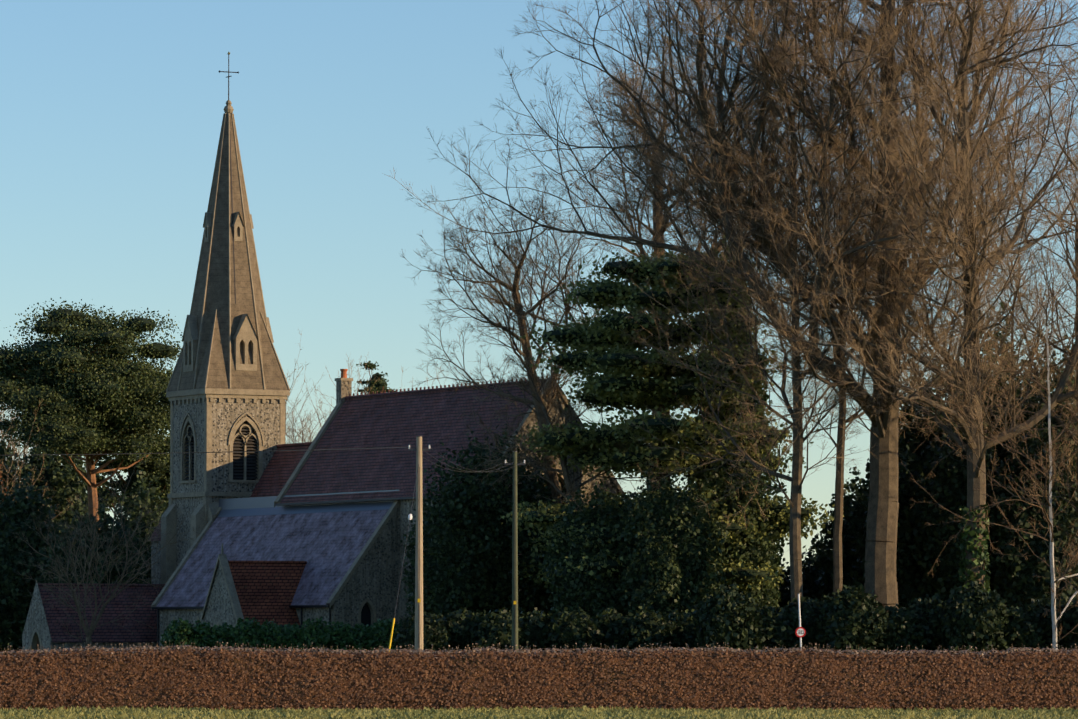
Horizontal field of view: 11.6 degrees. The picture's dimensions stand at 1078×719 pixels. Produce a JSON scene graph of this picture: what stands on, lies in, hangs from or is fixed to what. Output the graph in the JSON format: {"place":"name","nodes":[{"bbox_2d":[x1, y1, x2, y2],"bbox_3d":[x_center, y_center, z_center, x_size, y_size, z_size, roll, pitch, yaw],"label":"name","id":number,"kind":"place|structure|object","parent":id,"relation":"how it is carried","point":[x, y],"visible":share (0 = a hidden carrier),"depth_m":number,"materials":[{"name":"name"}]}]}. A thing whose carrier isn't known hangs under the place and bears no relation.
{"place":"outdoors","nodes":[
{"label":"outdoors","id":0,"kind":"place"},
{"bbox_2d":[0,0,1077,581],"label":"sky","id":1,"kind":"structure","parent":0,"point":[112,111],"materials":[{"name":"blue"}]},
{"bbox_3d":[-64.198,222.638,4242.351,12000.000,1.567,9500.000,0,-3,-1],"label":"field","id":2,"kind":"structure","parent":0,"visible":0},
{"bbox_2d":[0,399,81,523],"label":"beech skeleton","id":3,"kind":"object","parent":2,"relation":"on","point":[30,469],"visible":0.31,"depth_m":297.21,"materials":[{"name":"brown plant"}]},
{"bbox_2d":[0,460,6,516],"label":"brown beech","id":4,"kind":"object","parent":3,"relation":"attached to","point":[2,481],"visible":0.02,"depth_m":298.17,"materials":[{"name":"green plant"}]},
{"bbox_2d":[0,320,85,479],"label":"tree","id":5,"kind":"object","parent":2,"relation":"on","point":[14,446],"visible":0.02,"depth_m":345.20,"materials":[{"name":"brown plant"}]},
{"bbox_2d":[0,433,167,653],"bbox_3d":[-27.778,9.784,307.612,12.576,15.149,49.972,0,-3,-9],"label":"evergreen","id":6,"kind":"object","parent":2,"relation":"on","point":[56,477],"visible":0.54,"depth_m":288.97,"materials":[{"name":"green plant"}]},
{"bbox_2d":[0,297,182,532],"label":"scots pine","id":7,"kind":"object","parent":2,"relation":"on","point":[103,392],"visible":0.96,"depth_m":307.86,"materials":[{"name":"green plant"}]},
{"bbox_2d":[13,441,197,649],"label":"tree","id":8,"kind":"object","parent":2,"relation":"on","point":[88,631],"visible":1,"depth_m":259.79,"materials":[{"name":"brown plant"}]},
{"bbox_2d":[74,433,169,519],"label":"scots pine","id":9,"kind":"object","parent":2,"relation":"on","point":[159,468],"visible":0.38,"depth_m":314.86,"materials":[{"name":"green plant"}]},
{"bbox_2d":[159,616,408,652],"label":"hedge","id":10,"kind":"object","parent":2,"relation":"on","point":[342,635],"visible":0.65,"depth_m":247.82,"materials":[{"name":"green plant"}]},
{"bbox_2d":[176,330,412,443],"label":"tree","id":11,"kind":"object","parent":2,"relation":"on","point":[293,434],"visible":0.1,"depth_m":335.55,"materials":[{"name":"brown plant"}]},
{"bbox_2d":[19,52,624,652],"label":"church","id":12,"kind":"structure","parent":2,"relation":"on","point":[321,526],"depth_m":279.27,"materials":[{"name":"stone"}]},
{"bbox_2d":[286,352,463,443],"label":"tree","id":13,"kind":"object","parent":2,"relation":"on","point":[357,388],"visible":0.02,"depth_m":336.43,"materials":[{"name":"brown plant"}]},
{"bbox_2d":[354,361,399,394],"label":"pine","id":14,"kind":"object","parent":2,"relation":"on","point":[380,384],"visible":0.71,"depth_m":344.36,"materials":[{"name":"green plant"}]},
{"bbox_2d":[389,436,430,651],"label":"utility pole","id":15,"kind":"object","parent":2,"relation":"on","point":[418,568],"visible":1,"depth_m":211.38,"materials":[{"name":"brown wood"}]},
{"bbox_2d":[0,447,522,471],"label":"power line","id":16,"kind":"object","parent":15,"relation":"attached to","point":[297,450],"visible":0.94,"depth_m":211.27,"materials":[{"name":"grey metal"}]},
{"bbox_2d":[46,447,503,471],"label":"power line","id":17,"kind":"object","parent":15,"relation":"attached to","point":[242,451],"visible":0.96,"depth_m":211.00,"materials":[{"name":"grey metal"}]},
{"bbox_2d":[77,447,509,471],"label":"power line","id":18,"kind":"object","parent":15,"relation":"attached to","point":[296,450],"visible":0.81,"depth_m":211.23,"materials":[{"name":"grey metal"}]},
{"bbox_2d":[400,418,577,620],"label":"evergreen tree","id":19,"kind":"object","parent":2,"relation":"on","point":[467,553],"depth_m":252.08,"materials":[{"name":"green plant"}]},
{"bbox_2d":[504,451,525,651],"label":"utility pole","id":20,"kind":"object","parent":2,"relation":"on","point":[515,554],"visible":0.94,"depth_m":224.47,"materials":[{"name":"brown wood"}]},
{"bbox_2d":[400,166,638,505],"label":"bare tree","id":21,"kind":"object","parent":2,"relation":"on","point":[521,319],"visible":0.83,"depth_m":256.50,"materials":[{"name":"brown plant"}]},
{"bbox_2d":[0,705,1077,718],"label":"grass tufts","id":22,"kind":"object","parent":2,"relation":"on","point":[427,712],"visible":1,"depth_m":182.75,"materials":[{"name":"green plant"}]},
{"bbox_2d":[0,640,1077,710],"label":"beech hedge","id":23,"kind":"object","parent":2,"relation":"on","point":[384,678],"visible":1,"depth_m":197.72,"materials":[{"name":"brown plant"}]},
{"bbox_2d":[392,607,701,652],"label":"shrubs","id":24,"kind":"object","parent":2,"relation":"on","point":[611,627],"visible":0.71,"depth_m":236.07,"materials":[{"name":"green plant"}]},
{"bbox_2d":[460,345,689,526],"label":"bare tree","id":25,"kind":"object","parent":2,"relation":"on","point":[569,484],"visible":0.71,"depth_m":248.40,"materials":[{"name":"brown plant"}]},
{"bbox_2d":[538,439,782,620],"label":"bush","id":26,"kind":"object","parent":2,"relation":"on","point":[671,564],"visible":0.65,"depth_m":242.69,"materials":[{"name":"green plant"}]},
{"bbox_2d":[500,249,843,590],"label":"cedar","id":27,"kind":"object","parent":2,"relation":"on","point":[649,384],"visible":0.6,"depth_m":246.59,"materials":[{"name":"green plant"}]},
{"bbox_2d":[441,5,937,492],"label":"tall beech tree","id":28,"kind":"object","parent":2,"relation":"on","point":[654,239],"visible":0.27,"depth_m":256.88,"materials":[{"name":"brown plant"}]},
{"bbox_2d":[387,0,1077,611],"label":"bare tree","id":29,"kind":"object","parent":2,"relation":"on","point":[883,486],"visible":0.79,"depth_m":237.27,"materials":[{"name":"brown plant"}]},
{"bbox_2d":[686,235,789,603],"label":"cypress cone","id":30,"kind":"object","parent":2,"relation":"on","point":[727,412],"visible":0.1,"depth_m":251.12,"materials":[{"name":"green plant"}]},
{"bbox_2d":[795,594,805,648],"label":"speed sign","id":31,"kind":"object","parent":2,"relation":"on","point":[800,631],"visible":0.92,"depth_m":212.54,"materials":[{"name":"white metal"}]},
{"bbox_2d":[612,7,1008,604],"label":"tree","id":32,"kind":"object","parent":2,"relation":"on","point":[796,479],"visible":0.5,"depth_m":236.68,"materials":[{"name":"brown plant"}]},
{"bbox_2d":[574,6,1074,596],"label":"tree","id":33,"kind":"object","parent":2,"relation":"on","point":[838,562],"visible":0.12,"depth_m":241.72,"materials":[{"name":"brown plant"}]},
{"bbox_2d":[690,581,1077,653],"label":"bushes","id":34,"kind":"object","parent":2,"relation":"on","point":[853,619],"visible":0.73,"depth_m":232.38,"materials":[{"name":"green plant"}]},
{"bbox_2d":[718,0,1077,598],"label":"tree","id":35,"kind":"object","parent":2,"relation":"on","point":[973,546],"visible":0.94,"depth_m":233.94,"materials":[{"name":"brown plant"}]},
{"bbox_2d":[772,404,1077,612],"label":"evergreen trees","id":36,"kind":"object","parent":2,"relation":"on","point":[1020,583],"visible":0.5,"depth_m":247.62,"materials":[{"name":"green plant"}]},
{"bbox_2d":[811,299,1077,607],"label":"evergreen","id":37,"kind":"object","parent":2,"relation":"on","point":[850,526],"visible":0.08,"depth_m":259.61,"materials":[{"name":"green plant"}]},
{"bbox_2d":[900,221,1074,483],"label":"tree","id":38,"kind":"object","parent":2,"relation":"on","point":[1012,417],"visible":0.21,"depth_m":248.92,"materials":[{"name":"brown plant"}]},
{"bbox_2d":[898,262,1077,651],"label":"birch tree","id":39,"kind":"object","parent":2,"relation":"on","point":[1053,587],"visible":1,"depth_m":227.13,"materials":[{"name":"brown plant"}]},
{"bbox_2d":[948,113,1077,512],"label":"tree","id":40,"kind":"object","parent":2,"relation":"on","point":[1058,420],"visible":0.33,"depth_m":246.27,"materials":[{"name":"brown plant"}]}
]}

